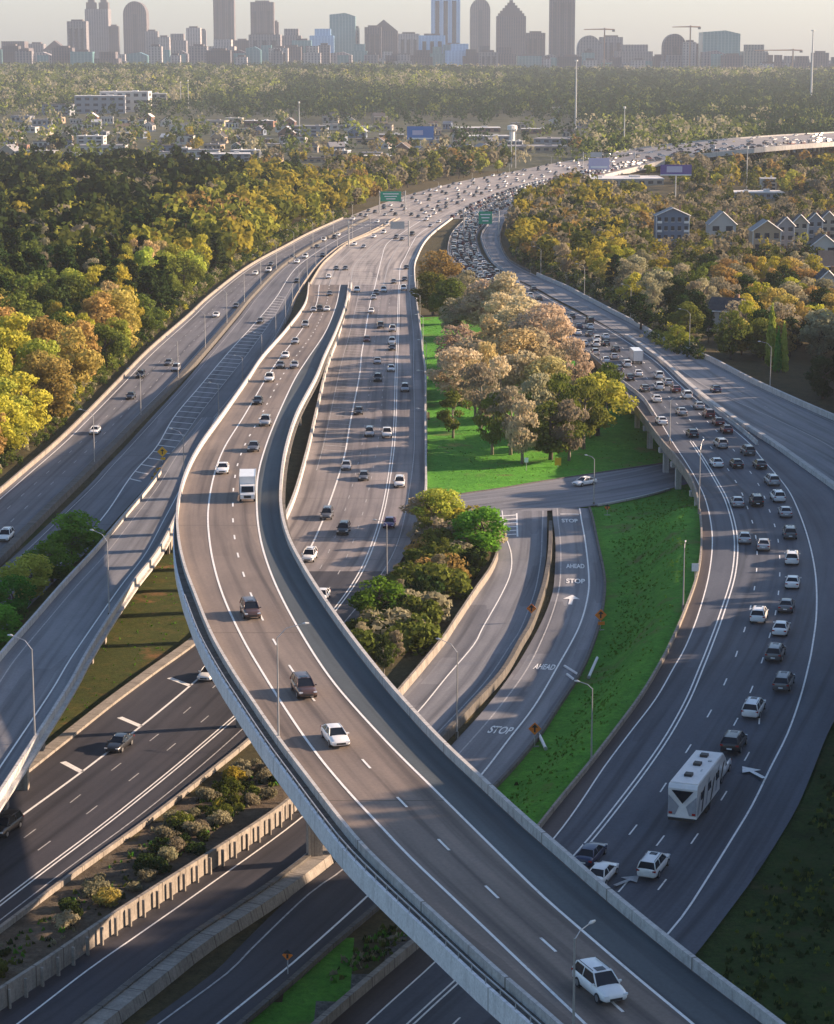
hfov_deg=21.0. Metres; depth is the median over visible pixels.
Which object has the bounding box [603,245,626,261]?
budding tree
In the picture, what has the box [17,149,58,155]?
building
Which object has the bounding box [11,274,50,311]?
broadleaf tree
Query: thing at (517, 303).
broadleaf tree
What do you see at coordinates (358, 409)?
sedan car
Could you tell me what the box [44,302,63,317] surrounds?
budding tree
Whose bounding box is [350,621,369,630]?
budding tree
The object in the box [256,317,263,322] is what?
sedan car
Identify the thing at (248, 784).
shrub
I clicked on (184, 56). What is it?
city block
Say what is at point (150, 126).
house
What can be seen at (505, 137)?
building
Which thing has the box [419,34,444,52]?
tower
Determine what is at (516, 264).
concrete barrier
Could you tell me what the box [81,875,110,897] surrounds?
shrub
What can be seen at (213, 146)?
building
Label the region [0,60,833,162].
woodland
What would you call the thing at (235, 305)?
sedan car
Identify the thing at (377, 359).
sedan car
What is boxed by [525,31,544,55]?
tower
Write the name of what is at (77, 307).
broadleaf tree
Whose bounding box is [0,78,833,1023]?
ground
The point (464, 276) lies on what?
budding tree
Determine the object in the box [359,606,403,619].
shrub
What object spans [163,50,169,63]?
city block
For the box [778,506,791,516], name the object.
sedan car
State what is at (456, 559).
shrub
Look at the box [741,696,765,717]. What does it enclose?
suv car
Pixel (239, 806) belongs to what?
shrub
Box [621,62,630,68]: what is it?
city block
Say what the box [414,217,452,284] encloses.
concrete barrier
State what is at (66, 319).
broadleaf tree
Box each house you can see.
[0,143,18,156]
[3,134,15,143]
[40,125,53,134]
[60,131,72,141]
[65,142,77,151]
[85,112,98,121]
[91,119,101,128]
[114,123,130,131]
[143,113,154,121]
[144,121,155,131]
[160,117,171,125]
[160,133,174,140]
[210,131,227,143]
[231,141,241,149]
[255,125,266,134]
[277,125,297,136]
[284,117,296,124]
[305,142,320,152]
[322,112,338,122]
[327,142,344,150]
[347,124,366,137]
[370,112,387,123]
[373,137,391,148]
[392,141,410,152]
[428,120,437,126]
[434,126,441,134]
[442,120,453,128]
[454,138,464,145]
[483,137,496,144]
[549,118,557,126]
[562,129,574,136]
[653,205,690,250]
[705,209,737,243]
[707,294,746,331]
[805,231,833,254]
[809,266,833,288]
[816,250,833,270]
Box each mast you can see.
[511,126,512,166]
[515,129,516,167]
[574,60,577,129]
[623,106,625,144]
[746,146,748,188]
[810,30,814,94]
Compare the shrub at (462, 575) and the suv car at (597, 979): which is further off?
the shrub at (462, 575)
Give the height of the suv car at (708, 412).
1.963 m
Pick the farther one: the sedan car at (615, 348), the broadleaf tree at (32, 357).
the sedan car at (615, 348)
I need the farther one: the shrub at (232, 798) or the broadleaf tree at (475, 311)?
the broadleaf tree at (475, 311)
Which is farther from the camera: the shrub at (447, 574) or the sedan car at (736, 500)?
the sedan car at (736, 500)
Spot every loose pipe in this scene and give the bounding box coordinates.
[563,665,580,675]
[587,656,597,678]
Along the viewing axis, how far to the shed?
2061.62 m
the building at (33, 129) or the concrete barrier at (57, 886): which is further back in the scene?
the building at (33, 129)
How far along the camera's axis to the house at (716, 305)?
672.58 m
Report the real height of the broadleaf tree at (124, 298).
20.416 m
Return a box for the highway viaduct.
[449,226,702,827]
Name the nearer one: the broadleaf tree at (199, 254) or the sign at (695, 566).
the sign at (695, 566)
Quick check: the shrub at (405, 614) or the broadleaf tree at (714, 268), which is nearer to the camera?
the shrub at (405, 614)
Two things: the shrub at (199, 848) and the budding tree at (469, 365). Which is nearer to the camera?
the shrub at (199, 848)
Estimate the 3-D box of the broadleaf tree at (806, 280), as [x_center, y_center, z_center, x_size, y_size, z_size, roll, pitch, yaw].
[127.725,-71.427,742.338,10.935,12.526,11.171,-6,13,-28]
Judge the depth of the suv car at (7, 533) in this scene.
390.74 m
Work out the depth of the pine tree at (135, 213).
955.68 m
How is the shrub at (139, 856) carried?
on the ground
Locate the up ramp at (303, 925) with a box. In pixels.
[145,508,603,1023]
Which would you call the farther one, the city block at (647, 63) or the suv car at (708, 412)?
the city block at (647, 63)
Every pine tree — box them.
[0,235,5,254]
[0,274,11,290]
[2,228,10,246]
[4,228,25,254]
[8,253,27,275]
[20,247,35,271]
[21,231,41,250]
[27,223,41,241]
[31,252,48,281]
[44,220,62,245]
[44,246,54,264]
[48,243,77,274]
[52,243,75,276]
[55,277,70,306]
[56,250,78,274]
[68,214,82,229]
[75,241,95,275]
[75,245,88,265]
[92,238,108,264]
[96,265,121,289]
[99,253,111,267]
[105,234,114,241]
[106,240,127,266]
[109,258,122,284]
[118,223,136,243]
[119,213,132,233]
[122,279,137,306]
[125,258,139,285]
[128,207,141,227]
[130,209,144,227]
[133,234,154,257]
[137,265,163,318]
[142,211,162,231]
[149,256,182,300]
[154,270,175,311]
[163,206,179,222]
[169,213,195,241]
[185,214,194,234]
[207,232,231,270]
[231,196,246,212]
[292,152,299,161]
[361,134,366,144]
[366,166,373,175]
[404,170,411,187]
[445,161,454,179]
[453,160,465,178]
[461,160,468,177]
[604,254,622,287]
[664,291,678,314]
[689,293,709,327]
[701,309,714,342]
[707,169,714,184]
[715,247,722,256]
[749,161,755,171]
[761,162,769,177]
[773,171,779,189]
[802,182,811,193]
[815,158,824,166]
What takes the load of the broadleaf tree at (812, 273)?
on the ground
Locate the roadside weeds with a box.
[0,769,518,983]
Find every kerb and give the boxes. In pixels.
[460,461,669,493]
[597,488,669,505]
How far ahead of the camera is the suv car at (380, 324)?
699.45 m
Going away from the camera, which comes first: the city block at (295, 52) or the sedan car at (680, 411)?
the sedan car at (680, 411)
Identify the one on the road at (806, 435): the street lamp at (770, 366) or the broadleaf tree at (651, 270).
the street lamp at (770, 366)
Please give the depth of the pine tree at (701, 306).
658.16 m
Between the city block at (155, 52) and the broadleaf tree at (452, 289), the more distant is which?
the city block at (155, 52)
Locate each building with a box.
[11,115,34,121]
[12,125,39,132]
[15,143,29,149]
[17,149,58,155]
[32,118,52,125]
[33,140,49,147]
[42,103,74,115]
[51,115,65,123]
[70,118,81,123]
[72,122,91,130]
[74,94,125,113]
[77,134,106,144]
[78,143,127,154]
[91,130,109,135]
[99,90,151,111]
[101,115,113,123]
[116,132,133,143]
[120,118,146,125]
[131,130,146,138]
[149,141,164,146]
[151,143,181,150]
[152,92,166,108]
[156,150,171,156]
[169,123,188,130]
[172,134,194,144]
[181,146,191,153]
[188,148,222,156]
[198,119,228,125]
[203,143,224,148]
[211,151,250,161]
[225,117,243,123]
[225,121,237,128]
[230,148,265,158]
[244,119,276,126]
[257,137,273,142]
[265,142,288,150]
[275,124,288,131]
[279,134,307,142]
[294,124,328,136]
[301,156,325,162]
[323,123,343,129]
[325,136,347,143]
[330,149,350,157]
[344,122,355,129]
[356,137,377,143]
[361,151,382,154]
[372,123,393,129]
[379,133,403,138]
[429,138,438,144]
[450,126,500,131]
[465,134,509,140]
[507,139,523,144]
[507,144,567,151]
[511,122,528,130]
[521,127,547,133]
[534,137,583,143]
[574,120,594,127]
[584,175,663,185]
[734,189,784,198]
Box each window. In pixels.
[726,226,732,230]
[755,233,759,238]
[774,233,778,238]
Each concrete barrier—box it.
[0,217,342,493]
[0,217,368,565]
[0,738,250,933]
[29,637,194,771]
[72,520,552,1023]
[83,846,335,1023]
[209,217,395,428]
[236,904,379,1023]
[286,282,351,518]
[309,217,399,284]
[311,939,419,1023]
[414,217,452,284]
[415,281,426,525]
[447,217,518,308]
[481,218,515,276]
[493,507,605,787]
[499,219,530,272]
[585,349,654,415]
[624,334,833,489]
[640,345,758,444]
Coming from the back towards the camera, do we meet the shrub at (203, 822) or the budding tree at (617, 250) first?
the budding tree at (617, 250)
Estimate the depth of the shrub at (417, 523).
393.12 m
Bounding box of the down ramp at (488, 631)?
[0,511,546,1023]
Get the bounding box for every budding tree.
[39,225,54,241]
[39,237,50,247]
[40,251,51,266]
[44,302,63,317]
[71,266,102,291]
[72,312,96,345]
[82,258,98,277]
[86,264,105,286]
[90,290,112,301]
[99,280,120,293]
[113,265,136,291]
[117,285,144,328]
[118,253,137,281]
[126,233,137,253]
[130,238,140,251]
[139,240,159,261]
[154,240,168,255]
[179,236,193,248]
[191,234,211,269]
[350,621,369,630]
[374,634,392,673]
[387,643,399,665]
[389,630,404,657]
[396,579,404,586]
[416,517,432,537]
[418,580,435,594]
[429,575,445,594]
[430,553,445,567]
[436,390,471,437]
[438,511,454,520]
[438,537,450,553]
[453,269,480,298]
[454,533,471,546]
[457,362,499,427]
[462,359,486,415]
[472,390,512,454]
[476,341,497,384]
[478,354,525,417]
[479,292,515,335]
[486,385,530,454]
[505,400,539,463]
[520,371,556,418]
[529,372,582,429]
[542,315,578,363]
[549,398,589,460]
[553,243,573,272]
[555,243,570,268]
[555,378,609,448]
[560,338,594,385]
[572,247,585,269]
[585,241,603,279]
[587,362,627,409]
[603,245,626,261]
[620,274,633,294]
[634,249,646,261]
[636,272,657,301]
[638,252,653,267]
[644,282,663,311]
[672,268,688,280]
[685,281,703,294]
[697,278,716,300]
[703,277,718,293]
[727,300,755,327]
[744,263,759,274]
[753,256,768,282]
[765,256,779,270]
[775,259,794,275]
[790,251,799,260]
[802,252,809,263]
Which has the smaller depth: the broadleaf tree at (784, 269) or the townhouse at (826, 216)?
the broadleaf tree at (784, 269)
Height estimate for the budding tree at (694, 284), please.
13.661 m
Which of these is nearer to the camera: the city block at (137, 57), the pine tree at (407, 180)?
the pine tree at (407, 180)
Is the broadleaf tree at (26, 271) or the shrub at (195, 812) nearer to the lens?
the shrub at (195, 812)
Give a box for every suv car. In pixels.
[0,526,14,540]
[0,809,23,837]
[135,369,145,377]
[171,363,180,370]
[240,596,260,618]
[258,413,271,425]
[264,372,274,381]
[265,267,271,271]
[290,671,316,697]
[301,320,308,326]
[301,546,317,561]
[316,304,322,310]
[320,505,333,519]
[336,520,350,534]
[364,425,374,436]
[373,372,381,381]
[377,321,383,327]
[380,286,386,291]
[388,324,395,331]
[388,336,395,343]
[393,474,405,486]
[400,382,409,391]
[401,284,406,289]
[571,957,627,1003]
[585,316,593,322]
[590,348,599,354]
[591,334,600,341]
[591,339,599,346]
[622,359,631,366]
[636,851,669,877]
[653,370,663,378]
[653,381,663,389]
[681,390,692,398]
[702,408,714,417]
[713,437,727,447]
[720,730,746,753]
[740,444,755,455]
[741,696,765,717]
[749,493,763,505]
[750,606,768,622]
[764,473,780,485]
[765,642,785,661]
[770,489,785,501]
[772,671,794,690]
[782,525,796,538]
[784,550,799,564]
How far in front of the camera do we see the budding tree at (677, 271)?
769.00 m
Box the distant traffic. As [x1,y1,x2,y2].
[358,132,833,217]
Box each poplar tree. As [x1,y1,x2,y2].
[764,303,776,366]
[772,326,782,371]
[780,320,788,371]
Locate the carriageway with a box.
[0,219,359,549]
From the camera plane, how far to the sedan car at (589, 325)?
674.69 m
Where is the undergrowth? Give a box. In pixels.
[0,208,705,474]
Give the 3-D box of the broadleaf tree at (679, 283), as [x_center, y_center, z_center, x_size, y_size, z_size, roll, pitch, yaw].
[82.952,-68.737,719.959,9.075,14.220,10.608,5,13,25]
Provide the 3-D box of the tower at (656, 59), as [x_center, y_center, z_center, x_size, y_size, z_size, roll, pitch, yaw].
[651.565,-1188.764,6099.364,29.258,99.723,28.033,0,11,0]
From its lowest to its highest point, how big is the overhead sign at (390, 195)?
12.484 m
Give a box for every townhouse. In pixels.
[747,217,782,252]
[775,214,795,250]
[791,212,808,246]
[806,210,824,241]
[820,209,833,239]
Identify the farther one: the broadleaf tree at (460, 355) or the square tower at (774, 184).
the square tower at (774, 184)
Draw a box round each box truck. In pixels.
[239,469,255,501]
[629,347,642,363]
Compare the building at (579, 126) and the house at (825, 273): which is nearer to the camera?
the house at (825, 273)
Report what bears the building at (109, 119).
on the ground
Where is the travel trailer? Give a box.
[668,750,725,822]
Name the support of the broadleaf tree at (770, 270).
on the ground
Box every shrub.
[0,947,11,956]
[0,959,8,977]
[51,909,80,930]
[58,897,80,910]
[66,906,83,917]
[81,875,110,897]
[92,887,121,906]
[96,872,105,878]
[125,881,142,891]
[127,847,137,853]
[132,856,156,871]
[135,852,154,863]
[137,867,157,882]
[146,837,172,854]
[148,856,172,874]
[153,825,181,838]
[157,846,177,862]
[162,809,187,825]
[166,810,193,824]
[167,836,187,852]
[168,820,184,835]
[177,832,191,841]
[180,821,210,835]
[184,840,206,855]
[187,807,200,816]
[195,787,221,800]
[195,805,209,811]
[195,819,208,828]
[196,829,209,841]
[204,806,221,815]
[207,809,232,824]
[211,781,224,789]
[212,798,226,806]
[214,785,229,797]
[218,803,233,813]
[219,776,244,793]
[221,765,247,781]
[225,791,246,805]
[228,758,251,771]
[233,803,244,810]
[241,781,253,787]
[241,785,259,795]
[243,769,252,778]
[245,793,260,804]
[251,758,261,765]
[254,762,263,769]
[256,768,271,783]
[258,786,277,798]
[267,775,276,782]
[345,614,388,630]
[350,622,389,634]
[351,628,394,660]
[357,607,425,642]
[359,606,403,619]
[379,595,416,609]
[383,561,432,584]
[384,613,442,655]
[388,594,443,625]
[397,588,452,625]
[402,548,433,563]
[403,574,444,594]
[404,536,428,553]
[406,515,455,544]
[413,521,422,533]
[413,557,433,566]
[414,545,456,562]
[416,540,439,551]
[417,527,462,549]
[420,562,472,599]
[425,508,445,523]
[440,553,471,577]
[446,513,485,521]
[447,543,479,573]
[448,540,472,549]
[449,505,478,515]
[452,545,488,579]
[452,568,468,593]
[458,519,507,547]
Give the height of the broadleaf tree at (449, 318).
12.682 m
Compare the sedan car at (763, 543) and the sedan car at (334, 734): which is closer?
the sedan car at (334, 734)
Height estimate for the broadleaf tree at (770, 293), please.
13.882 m
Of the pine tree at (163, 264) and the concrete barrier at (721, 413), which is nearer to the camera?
the concrete barrier at (721, 413)
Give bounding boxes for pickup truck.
[353,286,359,291]
[381,427,392,437]
[720,757,731,783]
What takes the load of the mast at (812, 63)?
on the ground
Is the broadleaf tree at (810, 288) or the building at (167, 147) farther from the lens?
the building at (167, 147)
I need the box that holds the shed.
[474,142,486,149]
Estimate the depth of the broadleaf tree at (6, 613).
312.92 m
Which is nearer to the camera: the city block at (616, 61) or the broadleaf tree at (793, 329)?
the broadleaf tree at (793, 329)
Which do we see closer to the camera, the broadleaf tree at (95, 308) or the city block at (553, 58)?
the broadleaf tree at (95, 308)
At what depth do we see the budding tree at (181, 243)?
883.44 m
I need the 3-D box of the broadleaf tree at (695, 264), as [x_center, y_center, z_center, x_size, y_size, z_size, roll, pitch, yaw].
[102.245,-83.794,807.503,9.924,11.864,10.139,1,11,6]
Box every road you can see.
[0,219,390,630]
[480,219,833,480]
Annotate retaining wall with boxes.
[0,797,299,1010]
[398,551,497,694]
[536,272,833,420]
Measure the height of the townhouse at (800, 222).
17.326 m
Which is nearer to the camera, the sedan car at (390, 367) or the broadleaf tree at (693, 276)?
the sedan car at (390, 367)
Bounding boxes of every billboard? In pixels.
[407,126,433,145]
[589,158,609,169]
[660,165,691,196]
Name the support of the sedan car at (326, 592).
on the highway at (86, 795)
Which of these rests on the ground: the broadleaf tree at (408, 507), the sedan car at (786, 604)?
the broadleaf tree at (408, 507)
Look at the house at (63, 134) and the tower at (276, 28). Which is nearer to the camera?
the house at (63, 134)
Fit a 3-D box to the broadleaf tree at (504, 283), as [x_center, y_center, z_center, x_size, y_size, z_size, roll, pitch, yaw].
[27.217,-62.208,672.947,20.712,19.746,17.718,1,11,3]
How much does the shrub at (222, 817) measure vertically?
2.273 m
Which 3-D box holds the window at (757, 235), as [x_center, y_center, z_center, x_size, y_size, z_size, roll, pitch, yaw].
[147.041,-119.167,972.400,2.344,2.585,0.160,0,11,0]
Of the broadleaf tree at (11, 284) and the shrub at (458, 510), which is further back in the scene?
the broadleaf tree at (11, 284)
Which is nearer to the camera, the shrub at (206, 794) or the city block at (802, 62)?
the shrub at (206, 794)
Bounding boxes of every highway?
[0,285,424,923]
[331,224,833,1023]
[344,133,833,218]
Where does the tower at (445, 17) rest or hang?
on the ground
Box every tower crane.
[584,28,614,66]
[676,25,700,67]
[755,49,802,67]
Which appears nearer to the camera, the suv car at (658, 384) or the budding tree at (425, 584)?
the budding tree at (425, 584)
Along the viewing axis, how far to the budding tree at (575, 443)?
464.85 m
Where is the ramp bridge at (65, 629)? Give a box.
[0,414,217,811]
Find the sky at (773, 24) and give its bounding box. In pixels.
[0,0,833,61]
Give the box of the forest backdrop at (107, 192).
[0,126,833,266]
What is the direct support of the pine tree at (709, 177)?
on the ground
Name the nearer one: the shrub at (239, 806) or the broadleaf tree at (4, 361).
the shrub at (239, 806)
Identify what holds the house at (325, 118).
on the ground
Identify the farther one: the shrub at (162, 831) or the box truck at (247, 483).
the box truck at (247, 483)
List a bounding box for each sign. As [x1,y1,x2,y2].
[157,447,166,461]
[282,950,292,973]
[348,221,408,245]
[379,191,405,212]
[463,211,499,235]
[526,604,535,614]
[528,723,540,747]
[555,458,560,464]
[583,152,635,168]
[595,609,605,630]
[692,563,698,579]
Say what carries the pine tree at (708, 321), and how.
on the ground
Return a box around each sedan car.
[89,425,100,433]
[104,732,133,751]
[125,391,135,398]
[164,358,172,365]
[197,666,212,680]
[212,312,219,316]
[215,462,229,473]
[232,303,238,307]
[246,440,259,451]
[252,396,262,404]
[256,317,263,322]
[275,361,284,367]
[281,351,289,357]
[289,361,298,367]
[291,337,299,343]
[320,588,330,597]
[320,723,349,746]
[324,306,330,310]
[341,460,351,469]
[353,406,363,414]
[357,470,368,480]
[363,335,370,341]
[367,308,374,312]
[373,357,381,363]
[382,516,395,527]
[387,364,394,370]
[388,344,395,349]
[530,286,536,290]
[535,296,542,300]
[567,313,575,317]
[572,476,597,486]
[573,329,581,334]
[574,323,582,328]
[575,841,607,866]
[585,323,593,328]
[585,330,593,335]
[590,861,618,883]
[600,356,609,361]
[601,333,609,338]
[601,340,609,345]
[609,353,618,359]
[611,346,619,351]
[614,364,622,371]
[625,374,634,380]
[633,369,642,376]
[639,384,649,391]
[651,394,661,401]
[655,416,667,424]
[663,378,672,385]
[670,385,680,392]
[675,407,687,415]
[686,429,698,437]
[693,401,704,409]
[709,457,723,466]
[710,385,721,392]
[712,417,724,425]
[720,424,732,432]
[729,458,743,467]
[730,496,743,506]
[737,531,751,543]
[752,459,766,468]
[756,538,770,550]
[772,620,790,635]
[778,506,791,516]
[778,598,795,612]
[785,575,800,588]
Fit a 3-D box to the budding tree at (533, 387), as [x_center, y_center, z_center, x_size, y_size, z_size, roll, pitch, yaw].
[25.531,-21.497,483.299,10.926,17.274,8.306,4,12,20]
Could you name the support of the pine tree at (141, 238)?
on the ground
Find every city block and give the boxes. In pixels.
[0,49,2,63]
[2,44,20,63]
[15,49,33,64]
[34,52,51,62]
[52,46,74,63]
[70,50,94,64]
[94,52,121,64]
[118,54,126,63]
[127,52,148,64]
[148,44,162,63]
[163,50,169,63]
[172,51,188,64]
[189,44,207,65]
[206,48,231,65]
[232,50,245,63]
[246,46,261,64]
[261,45,271,63]
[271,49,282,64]
[285,45,301,62]
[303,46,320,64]
[318,43,329,64]
[330,52,351,64]
[350,44,366,63]
[364,53,377,63]
[379,51,391,63]
[394,54,411,64]
[412,50,432,65]
[430,47,442,65]
[443,43,459,62]
[463,49,477,66]
[476,46,489,63]
[497,47,515,66]
[516,54,541,66]
[542,54,556,67]
[557,55,581,69]
[581,51,594,64]
[601,59,611,65]
[609,57,621,67]
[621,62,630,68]
[645,61,651,67]
[660,55,682,77]
[700,50,724,68]
[720,53,743,68]
[768,53,772,63]
[773,55,783,66]
[782,56,793,67]
[790,56,810,69]
[811,51,828,67]
[829,57,833,67]
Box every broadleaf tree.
[0,247,10,266]
[0,266,19,290]
[0,288,12,296]
[0,292,42,313]
[0,294,17,314]
[0,306,16,319]
[0,312,34,336]
[0,326,30,375]
[0,348,12,377]
[0,371,53,431]
[0,377,32,434]
[0,393,39,456]
[0,412,7,454]
[0,553,54,600]
[0,574,36,620]
[0,603,23,650]
[1,292,26,311]
[9,273,30,293]
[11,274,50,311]
[12,338,60,391]
[16,239,43,253]
[17,266,54,285]
[18,309,44,328]
[19,540,79,584]
[20,349,69,409]
[21,357,75,417]
[25,281,57,307]
[26,316,71,355]
[29,268,67,285]
[29,285,68,308]
[32,244,54,262]
[40,300,65,313]
[45,509,105,558]
[46,131,67,149]
[46,311,87,347]
[51,326,104,385]
[53,275,91,305]
[54,311,88,334]
[58,306,74,315]
[60,267,87,286]
[63,319,101,377]
[67,286,107,315]
[76,290,132,341]
[88,322,130,371]
[91,288,140,347]
[101,317,131,350]
[122,244,136,261]
[133,246,158,271]
[134,293,168,335]
[153,249,181,274]
[158,269,183,304]
[165,243,192,262]
[168,256,205,291]
[177,249,207,285]
[185,247,208,277]
[346,575,409,611]
[399,491,437,520]
[409,271,446,315]
[411,488,465,521]
[417,249,464,282]
[425,346,490,405]
[427,277,466,317]
[433,324,477,363]
[436,336,492,368]
[438,297,471,335]
[448,506,510,551]
[449,278,516,330]
[467,316,508,349]
[473,156,489,173]
[474,271,540,314]
[483,327,539,381]
[487,294,541,333]
[493,160,502,171]
[497,349,550,401]
[504,325,566,374]
[505,302,569,357]
[509,355,572,416]
[517,400,587,459]
[573,371,638,435]
[588,257,609,278]
[593,258,618,286]
[602,237,625,255]
[613,262,641,287]
[615,258,628,285]
[615,272,645,301]
[620,247,634,259]
[623,254,647,274]
[624,293,654,328]
[640,267,673,304]
[641,266,658,277]
[643,269,672,308]
[644,164,655,175]
[646,257,673,271]
[660,275,687,306]
[663,293,696,323]
[664,324,688,346]
[666,301,705,333]
[669,260,683,267]
[671,262,690,281]
[672,176,688,190]
[677,270,705,289]
[680,288,707,318]
[684,261,694,269]
[687,266,709,289]
[690,253,719,270]
[690,262,704,272]
[696,261,719,276]
[704,276,734,300]
[706,292,722,303]
[709,263,725,279]
[710,258,739,275]
[712,310,753,359]
[713,267,740,293]
[718,288,733,297]
[720,299,751,328]
[726,263,759,281]
[727,156,736,165]
[727,284,740,297]
[730,319,755,354]
[731,287,764,308]
[737,273,760,292]
[740,254,762,275]
[740,293,760,309]
[742,317,781,359]
[747,308,777,344]
[748,281,773,303]
[756,285,778,294]
[756,287,786,311]
[758,317,799,351]
[760,268,776,281]
[762,270,781,286]
[767,293,800,318]
[767,301,802,328]
[768,279,786,290]
[770,281,810,304]
[775,273,799,289]
[776,256,804,272]
[776,264,800,280]
[780,316,802,355]
[781,301,811,339]
[784,266,805,278]
[784,276,798,284]
[793,283,808,289]
[794,276,813,290]
[797,308,833,357]
[798,264,809,272]
[798,308,831,345]
[799,268,817,281]
[802,301,820,314]
[802,304,831,328]
[803,254,828,271]
[803,285,816,302]
[803,355,833,398]
[808,287,833,307]
[811,278,833,289]
[821,292,833,310]
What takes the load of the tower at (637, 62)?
on the ground
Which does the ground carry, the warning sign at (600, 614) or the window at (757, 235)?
the warning sign at (600, 614)
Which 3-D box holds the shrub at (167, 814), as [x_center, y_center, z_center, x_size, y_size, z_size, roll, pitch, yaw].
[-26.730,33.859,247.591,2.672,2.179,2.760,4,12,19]
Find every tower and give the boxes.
[0,41,32,50]
[28,42,45,52]
[42,40,62,53]
[67,19,88,49]
[85,0,110,58]
[108,25,119,53]
[123,1,148,60]
[145,30,158,54]
[158,35,170,54]
[170,34,187,54]
[170,53,180,65]
[186,26,201,61]
[201,29,206,45]
[208,40,236,50]
[213,0,235,45]
[234,39,248,51]
[235,55,247,64]
[249,33,281,48]
[250,0,274,34]
[269,46,288,62]
[275,20,278,34]
[282,29,301,45]
[292,39,311,60]
[309,29,333,52]
[329,13,355,53]
[356,26,359,43]
[364,25,380,62]
[378,20,397,57]
[385,53,415,65]
[398,32,419,54]
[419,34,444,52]
[431,0,459,44]
[445,44,468,65]
[470,0,489,52]
[479,50,497,66]
[496,0,525,55]
[507,125,516,140]
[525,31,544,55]
[543,57,550,67]
[549,0,574,56]
[576,35,600,66]
[583,58,596,68]
[599,35,622,60]
[614,45,652,63]
[631,58,645,68]
[652,54,660,68]
[661,34,684,61]
[682,40,695,69]
[696,43,698,66]
[698,30,739,67]
[740,45,767,67]
[759,62,773,68]
[759,176,776,189]
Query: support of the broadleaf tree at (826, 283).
on the ground
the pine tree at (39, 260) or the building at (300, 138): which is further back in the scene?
the building at (300, 138)
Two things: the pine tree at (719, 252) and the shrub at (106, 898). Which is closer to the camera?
the shrub at (106, 898)
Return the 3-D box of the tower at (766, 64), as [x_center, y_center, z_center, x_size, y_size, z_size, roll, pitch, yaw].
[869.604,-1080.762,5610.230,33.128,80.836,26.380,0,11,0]
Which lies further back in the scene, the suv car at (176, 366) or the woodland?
the woodland
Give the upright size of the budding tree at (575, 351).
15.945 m
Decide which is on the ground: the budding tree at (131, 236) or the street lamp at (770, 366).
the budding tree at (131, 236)
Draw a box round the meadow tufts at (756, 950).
[720,754,833,1023]
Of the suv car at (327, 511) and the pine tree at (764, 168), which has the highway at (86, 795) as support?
the suv car at (327, 511)
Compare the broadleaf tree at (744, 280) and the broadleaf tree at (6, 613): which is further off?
the broadleaf tree at (744, 280)
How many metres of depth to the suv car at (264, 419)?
429.07 m
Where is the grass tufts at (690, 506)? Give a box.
[62,324,696,812]
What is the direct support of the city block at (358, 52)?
on the ground
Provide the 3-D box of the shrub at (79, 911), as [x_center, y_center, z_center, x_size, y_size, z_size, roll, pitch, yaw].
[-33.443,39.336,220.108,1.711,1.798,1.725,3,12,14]
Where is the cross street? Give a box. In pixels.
[428,463,687,536]
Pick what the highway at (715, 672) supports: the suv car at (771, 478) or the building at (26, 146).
the suv car at (771, 478)
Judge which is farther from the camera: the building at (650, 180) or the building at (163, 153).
the building at (163, 153)
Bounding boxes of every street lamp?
[7,634,35,734]
[78,409,94,461]
[90,529,110,614]
[127,368,140,412]
[169,428,183,474]
[208,382,218,416]
[277,622,308,735]
[373,519,387,574]
[417,339,426,371]
[417,370,426,409]
[436,638,458,738]
[572,920,595,1023]
[574,680,592,758]
[576,263,584,293]
[585,454,594,505]
[669,396,681,443]
[682,540,685,610]
[698,439,703,513]
[758,341,771,385]
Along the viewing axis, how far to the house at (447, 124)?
2711.81 m
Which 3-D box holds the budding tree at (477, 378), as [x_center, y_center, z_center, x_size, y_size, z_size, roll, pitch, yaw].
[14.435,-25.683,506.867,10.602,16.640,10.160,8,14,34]
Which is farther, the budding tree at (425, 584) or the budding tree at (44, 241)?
the budding tree at (44, 241)
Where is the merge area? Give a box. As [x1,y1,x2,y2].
[311,219,448,284]
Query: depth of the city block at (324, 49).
5767.75 m
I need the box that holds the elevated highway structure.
[584,132,833,175]
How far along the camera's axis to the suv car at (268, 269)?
883.27 m
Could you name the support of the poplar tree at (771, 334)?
on the ground
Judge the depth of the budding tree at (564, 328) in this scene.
577.53 m
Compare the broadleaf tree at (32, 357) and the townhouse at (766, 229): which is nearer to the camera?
the broadleaf tree at (32, 357)
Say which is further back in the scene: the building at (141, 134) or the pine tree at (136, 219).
the building at (141, 134)
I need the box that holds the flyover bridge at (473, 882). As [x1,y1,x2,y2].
[173,282,785,1023]
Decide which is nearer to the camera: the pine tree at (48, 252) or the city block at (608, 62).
the pine tree at (48, 252)

